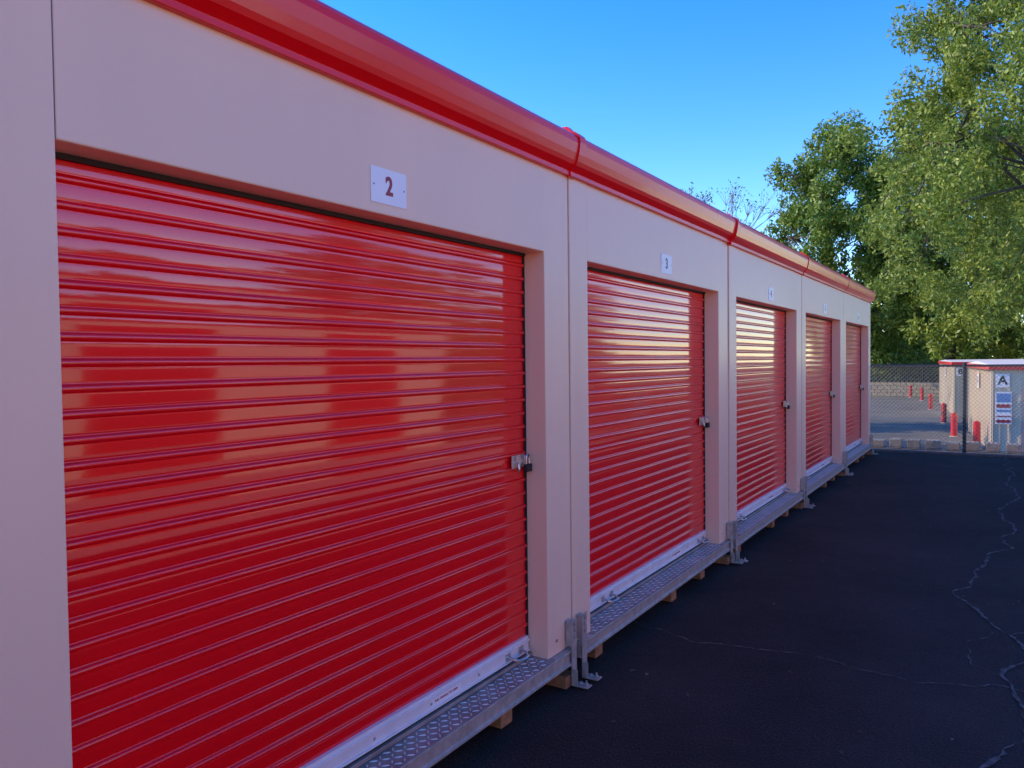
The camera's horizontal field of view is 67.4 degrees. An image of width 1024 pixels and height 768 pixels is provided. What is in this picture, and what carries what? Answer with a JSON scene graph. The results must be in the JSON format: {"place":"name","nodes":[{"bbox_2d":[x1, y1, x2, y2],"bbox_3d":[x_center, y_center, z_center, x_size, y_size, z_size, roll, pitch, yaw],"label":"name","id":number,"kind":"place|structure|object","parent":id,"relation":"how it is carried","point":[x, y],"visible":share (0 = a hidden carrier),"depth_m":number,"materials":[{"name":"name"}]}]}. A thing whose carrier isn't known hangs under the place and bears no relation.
{"place":"outdoors","nodes":[
{"label":"outdoors","id":0,"kind":"place"},
{"bbox_2d":[319,0,1023,349],"label":"sky","id":1,"kind":"structure","parent":0,"point":[705,94],"materials":[{"name":"blue"}]},
{"bbox_2d":[431,451,1023,767],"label":"asphalt lot","id":2,"kind":"structure","parent":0,"point":[742,707],"depth_m":4.17,"materials":[{"name":"black asphalt"}]},
{"bbox_2d":[0,0,591,767],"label":"storage unit","id":3,"kind":"object","parent":2,"relation":"on","point":[284,412],"visible":1,"depth_m":2.34,"materials":[{"name":"beige paint"}]},
{"bbox_2d":[562,127,743,680],"bbox_3d":[-1.521,0.051,6.497,6.185,2.744,2.658,0,2,32],"label":"storage unit","id":4,"kind":"object","parent":2,"relation":"on","point":[651,526],"visible":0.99,"depth_m":4.75,"materials":[{"name":"beige paint"}]},
{"bbox_2d":[727,213,812,561],"bbox_3d":[-0.104,-0.020,8.723,6.185,2.744,2.658,0,2,32],"label":"storage unit","id":5,"kind":"object","parent":2,"relation":"on","point":[766,483],"visible":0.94,"depth_m":7.19,"materials":[{"name":"beige paint"}]},
{"bbox_2d":[613,455,1019,753],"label":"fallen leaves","id":6,"kind":"object","parent":2,"relation":"on","point":[790,671],"visible":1,"depth_m":3.95,"materials":[{"name":"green plant"}]},
{"bbox_2d":[800,252,852,506],"bbox_3d":[1.308,-0.102,10.952,6.185,2.744,2.658,0,2,32],"label":"storage unit","id":7,"kind":"object","parent":2,"relation":"on","point":[823,289],"visible":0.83,"depth_m":9.59,"materials":[{"name":"beige paint"}]},
{"bbox_2d":[633,458,1023,767],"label":"asphalt crack","id":8,"kind":"object","parent":2,"relation":"on","point":[991,761],"visible":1,"depth_m":4.24,"materials":[{"name":"grey asphalt"}]},
{"bbox_2d":[842,274,877,474],"bbox_3d":[2.717,-0.184,13.183,6.185,2.744,2.658,0,2,32],"label":"storage unit","id":9,"kind":"object","parent":2,"relation":"on","point":[858,298],"visible":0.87,"depth_m":11.96,"materials":[{"name":"beige paint"}]},
{"bbox_2d":[870,377,937,395],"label":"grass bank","id":10,"kind":"structure","parent":0,"point":[903,381],"depth_m":65.84,"materials":[{"name":"green plant"}]},
{"bbox_2d":[761,107,897,355],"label":"maple tree","id":11,"kind":"object","parent":10,"relation":"on","point":[823,218],"visible":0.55,"depth_m":68.33,"materials":[{"name":"green plant"}]},
{"bbox_2d":[864,227,943,378],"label":"maple tree","id":12,"kind":"object","parent":10,"relation":"on","point":[918,346],"visible":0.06,"depth_m":72.76,"materials":[{"name":"green plant"}]},
{"bbox_2d":[870,361,938,381],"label":"metal picket fence","id":13,"kind":"object","parent":10,"relation":"on","point":[902,380],"visible":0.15,"depth_m":65.87,"materials":[{"name":"metal"}]},
{"bbox_2d":[849,68,1023,381],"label":"oak tree","id":14,"kind":"object","parent":10,"relation":"on","point":[950,335],"visible":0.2,"depth_m":62.85,"materials":[{"name":"green plant"}]},
{"bbox_2d":[870,349,1020,381],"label":"shrub hedge","id":15,"kind":"object","parent":10,"relation":"on","point":[884,359],"visible":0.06,"depth_m":68.07,"materials":[{"name":"green plant"}]},
{"bbox_2d":[873,320,1020,374],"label":"distant tree line","id":16,"kind":"object","parent":10,"relation":"on","point":[975,346],"visible":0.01,"depth_m":84.80,"materials":[{"name":"green plant"}]},
{"bbox_2d":[870,396,985,451],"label":"yard pavement","id":17,"kind":"structure","parent":0,"point":[890,401],"depth_m":39.18,"materials":[{"name":"grey asphalt"}]},
{"bbox_2d":[909,385,911,397],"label":"bollard","id":18,"kind":"object","parent":17,"relation":"on","point":[910,389],"visible":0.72,"depth_m":63.19,"materials":[{"name":"metal"}]},
{"bbox_2d":[919,388,923,400],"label":"bollard","id":19,"kind":"object","parent":17,"relation":"on","point":[922,395],"visible":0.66,"depth_m":58.34,"materials":[{"name":"metal"}]},
{"bbox_2d":[927,394,933,409],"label":"bollard","id":20,"kind":"object","parent":17,"relation":"on","point":[931,404],"visible":0.78,"depth_m":48.34,"materials":[{"name":"metal"}]},
{"bbox_2d":[940,403,946,422],"bbox_3d":[21.628,1.454,38.461,0.360,1.001,0.360,0,2,32],"label":"bollard","id":21,"kind":"object","parent":17,"relation":"on","point":[943,414],"visible":0.84,"depth_m":38.37,"materials":[{"name":"metal"}]},
{"bbox_2d":[949,412,958,436],"bbox_3d":[18.357,1.681,31.896,0.360,1.001,0.360,0,2,32],"label":"bollard","id":22,"kind":"object","parent":17,"relation":"on","point":[953,421],"visible":0.81,"depth_m":31.80,"materials":[{"name":"metal"}]},
{"bbox_2d":[973,421,980,448],"bbox_3d":[16.711,1.823,27.614,0.360,1.001,0.360,0,2,32],"label":"bollard","id":23,"kind":"object","parent":17,"relation":"on","point":[975,429],"visible":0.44,"depth_m":27.52,"materials":[{"name":"metal"}]},
{"bbox_2d":[970,368,1023,452],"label":"walls","id":24,"kind":"structure","parent":17,"relation":"on","point":[985,407],"depth_m":26.27,"materials":[{"name":"beige paint"}]},
{"bbox_2d":[968,367,992,441],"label":"corner trim","id":25,"kind":"structure","parent":24,"relation":"attached to","point":[991,406],"depth_m":26.39,"materials":[{"name":"beige metal"}]},
{"bbox_2d":[967,363,1023,369],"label":"red roof trim","id":26,"kind":"structure","parent":24,"relation":"on","point":[1002,368],"depth_m":26.08,"materials":[{"name":"red metal"}]},
{"bbox_2d":[970,361,1023,363],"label":"roof sheeting","id":27,"kind":"object","parent":26,"relation":"on","point":[998,362],"visible":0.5,"depth_m":28.38,"materials":[{"name":"white metal"}]},
{"bbox_2d":[996,374,1009,386],"bbox_3d":[16.667,-0.113,26.089,0.400,0.460,0.019,0,2,26],"label":"letter board side","id":28,"kind":"object","parent":24,"relation":"attached to","point":[1004,384],"visible":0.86,"depth_m":26.07,"materials":[{"name":"white plastic"}]},
{"bbox_2d":[997,376,1007,384],"bbox_3d":[16.661,-0.131,26.078,0.317,0.312,0.005,0,2,26],"label":"letter","id":29,"kind":"object","parent":28,"relation":"attached to","point":[1000,380],"visible":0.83,"depth_m":26.08,"materials":[{"name":"black paint"}]},
{"bbox_2d":[995,392,1011,423],"bbox_3d":[16.690,0.817,26.085,0.470,1.100,0.025,0,2,26],"label":"notice","id":30,"kind":"object","parent":24,"relation":"attached to","point":[1006,414],"visible":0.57,"depth_m":26.07,"materials":[{"name":"multicoloured plastic"}]},
{"bbox_2d":[996,393,1010,411],"bbox_3d":[16.681,0.633,26.065,0.410,0.630,0.007,0,2,26],"label":"notice blue panel","id":31,"kind":"object","parent":30,"relation":"attached to","point":[1003,397],"visible":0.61,"depth_m":26.06,"materials":[{"name":"blue plastic"}]},
{"bbox_2d":[996,404,1010,422],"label":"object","id":32,"kind":"object","parent":30,"relation":"attached to","point":[1006,406],"visible":0.81,"depth_m":26.08,"materials":[{"name":"red plastic"}]},
{"bbox_2d":[874,448,1023,454],"bbox_3d":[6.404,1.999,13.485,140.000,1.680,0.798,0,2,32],"label":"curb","id":33,"kind":"object","parent":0,"point":[949,451],"depth_m":13.15,"materials":[{"name":"grey concrete"}]},
{"bbox_2d":[869,448,1023,458],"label":"kerb","id":34,"kind":"structure","parent":33,"relation":"on","point":[951,453],"depth_m":12.56,"materials":[{"name":"grey concrete"}]},
{"bbox_2d":[870,362,1023,453],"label":"chain link fence","id":35,"kind":"object","parent":33,"relation":"on","point":[964,408],"visible":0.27,"depth_m":12.79,"materials":[{"name":"metal"}]},
{"bbox_2d":[940,364,968,416],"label":"walls","id":36,"kind":"structure","parent":0,"point":[956,399],"depth_m":43.73,"materials":[{"name":"beige metal"}]},
{"bbox_2d":[939,364,953,411],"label":"corner trim","id":37,"kind":"structure","parent":36,"relation":"attached to","point":[953,386],"depth_m":42.52,"materials":[{"name":"beige metal"}]},
{"bbox_2d":[938,361,969,364],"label":"red roof trim","id":38,"kind":"structure","parent":36,"relation":"on","point":[950,363],"depth_m":42.72,"materials":[{"name":"red metal"}]},
{"bbox_2d":[941,359,1023,361],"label":"roof sheeting","id":39,"kind":"object","parent":38,"relation":"on","point":[971,360],"visible":1,"depth_m":45.47,"materials":[{"name":"white metal"}]},
{"label":"ground","id":40,"kind":"structure","parent":0,"visible":0},
{"bbox_2d":[681,177,787,227],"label":"sparse tree","id":41,"kind":"object","parent":40,"relation":"on","point":[731,201],"visible":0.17,"depth_m":52.93,"materials":[{"name":"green plant"}]},
{"bbox_2d":[870,382,938,396],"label":"block wall","id":42,"kind":"structure","parent":40,"relation":"on","point":[890,386],"depth_m":65.49,"materials":[{"name":"grey concrete"}]},
{"bbox_2d":[837,0,1023,331],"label":"oak tree","id":43,"kind":"object","parent":40,"relation":"on","point":[955,191],"visible":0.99,"depth_m":36.70,"materials":[{"name":"green plant"}]},
{"bbox_2d":[871,438,1022,453],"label":"retaining wall","id":44,"kind":"structure","parent":40,"relation":"on","point":[879,444],"depth_m":13.26,"materials":[{"name":"beige concrete"}]},
{"bbox_2d":[936,157,1023,358],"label":"oak tree","id":45,"kind":"object","parent":40,"relation":"on","point":[1014,348],"visible":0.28,"depth_m":56.49,"materials":[{"name":"green plant"}]}
]}

